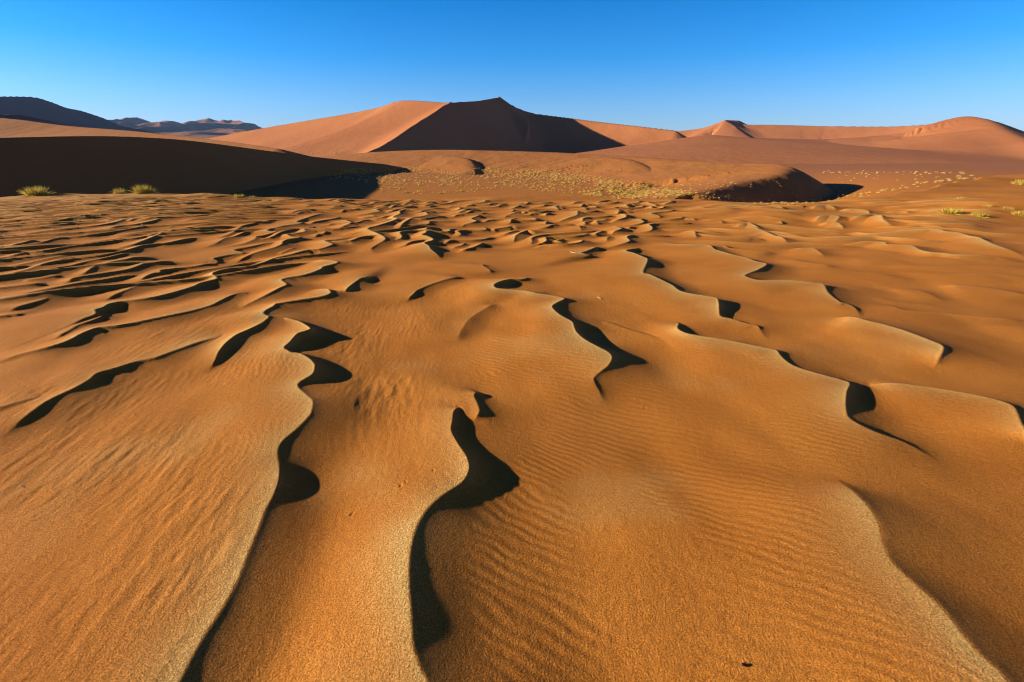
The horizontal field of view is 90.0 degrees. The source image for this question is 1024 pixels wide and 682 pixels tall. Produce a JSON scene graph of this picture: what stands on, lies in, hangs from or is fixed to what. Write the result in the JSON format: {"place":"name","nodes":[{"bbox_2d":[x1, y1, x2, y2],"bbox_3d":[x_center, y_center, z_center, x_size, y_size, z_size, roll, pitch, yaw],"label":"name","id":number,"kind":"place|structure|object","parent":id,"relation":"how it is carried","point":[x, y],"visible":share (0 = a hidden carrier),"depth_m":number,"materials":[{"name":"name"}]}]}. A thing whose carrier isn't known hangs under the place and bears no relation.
{"place":"outdoors","nodes":[
{"label":"outdoors","id":0,"kind":"place"},
{"bbox_2d":[0,115,104,128],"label":"dune","id":1,"kind":"structure","parent":0,"point":[23,117],"depth_m":599.90,"materials":[{"name":"sand"}]},
{"bbox_2d":[0,96,165,134],"bbox_3d":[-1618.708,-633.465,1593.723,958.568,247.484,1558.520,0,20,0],"label":"hills","id":2,"kind":"structure","parent":0,"point":[35,107],"depth_m":1623.68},
{"bbox_2d":[0,118,306,155],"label":"dune","id":3,"kind":"structure","parent":0,"point":[9,128],"depth_m":331.50,"materials":[{"name":"orange sand"}]},
{"bbox_2d":[109,117,261,138],"bbox_3d":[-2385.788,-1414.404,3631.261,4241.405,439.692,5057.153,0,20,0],"label":"hills","id":4,"kind":"structure","parent":0,"point":[206,128],"depth_m":3561.67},
{"bbox_2d":[0,136,405,196],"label":"dune","id":5,"kind":"structure","parent":0,"point":[81,164],"depth_m":85.76,"materials":[{"name":"brown sand"}]},
{"bbox_2d":[0,162,1023,681],"bbox_3d":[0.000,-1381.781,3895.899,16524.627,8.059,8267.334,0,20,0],"label":"ground","id":6,"kind":"structure","parent":0,"point":[334,428],"depth_m":3.12,"materials":[{"name":"orange sand"}]},
{"bbox_2d":[16,185,55,195],"bbox_3d":[-20.740,-6.498,22.398,1.795,0.695,1.691,12,23,31],"label":"grass bush","id":7,"kind":"object","parent":6,"relation":"on","point":[35,191],"visible":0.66,"depth_m":22.19,"materials":[{"name":"plant"}]},
{"bbox_2d":[109,188,126,193],"bbox_3d":[-18.724,-7.133,24.502,1.196,0.496,1.218,11,23,29],"label":"grass bush","id":8,"kind":"object","parent":6,"relation":"on","point":[119,192],"visible":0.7,"depth_m":24.46,"materials":[{"name":"yellow plant"}]},
{"bbox_2d":[126,185,158,193],"bbox_3d":[-16.573,-6.803,23.141,1.596,0.686,1.822,-18,26,-40],"label":"grass bush","id":9,"kind":"object","parent":6,"relation":"on","point":[140,190],"visible":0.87,"depth_m":23.02,"materials":[{"name":"plant"}]},
{"bbox_2d":[311,151,968,204],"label":"grass","id":10,"kind":"structure","parent":6,"relation":"on","point":[570,178],"depth_m":127.79,"materials":[{"name":"plant"}]},
{"bbox_2d":[937,207,965,215],"bbox_3d":[12.027,-3.514,13.928,0.925,0.327,0.944,17,25,39],"label":"grass bush","id":11,"kind":"object","parent":6,"relation":"on","point":[949,210],"visible":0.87,"depth_m":13.92,"materials":[{"name":"yellow plant"}]},
{"bbox_2d":[967,211,993,217],"bbox_3d":[12.373,-3.326,13.549,0.793,0.260,0.701,13,23,33],"label":"grass bush","id":12,"kind":"object","parent":6,"relation":"on","point":[980,215],"visible":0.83,"depth_m":13.48,"materials":[{"name":"yellow plant"}]},
{"bbox_2d":[1010,210,1023,216],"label":"grass bush","id":13,"kind":"object","parent":6,"relation":"on","point":[1018,213],"visible":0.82,"depth_m":13.63,"materials":[{"name":"yellow plant"}]},
{"bbox_2d":[1010,180,1023,184],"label":"grass bush","id":14,"kind":"object","parent":6,"relation":"on","point":[1020,182],"visible":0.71,"depth_m":28.93,"materials":[{"name":"yellow plant"}]},
{"bbox_2d":[0,0,1023,130],"label":"sky","id":15,"kind":"structure","parent":0,"point":[675,65],"materials":[{"name":"blue"}]},
{"bbox_2d":[320,150,834,202],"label":"dune","id":16,"kind":"structure","parent":0,"point":[763,179],"depth_m":134.66,"materials":[{"name":"orange sand"}]},
{"bbox_2d":[207,97,1023,163],"bbox_3d":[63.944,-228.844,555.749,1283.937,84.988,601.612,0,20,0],"label":"dune","id":17,"kind":"structure","parent":0,"point":[497,124],"depth_m":488.08,"materials":[{"name":"orange sand"}]},
{"bbox_2d":[677,120,928,138],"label":"dune","id":18,"kind":"structure","parent":0,"point":[736,128],"depth_m":965.21,"materials":[{"name":"orange sand"}]}
]}

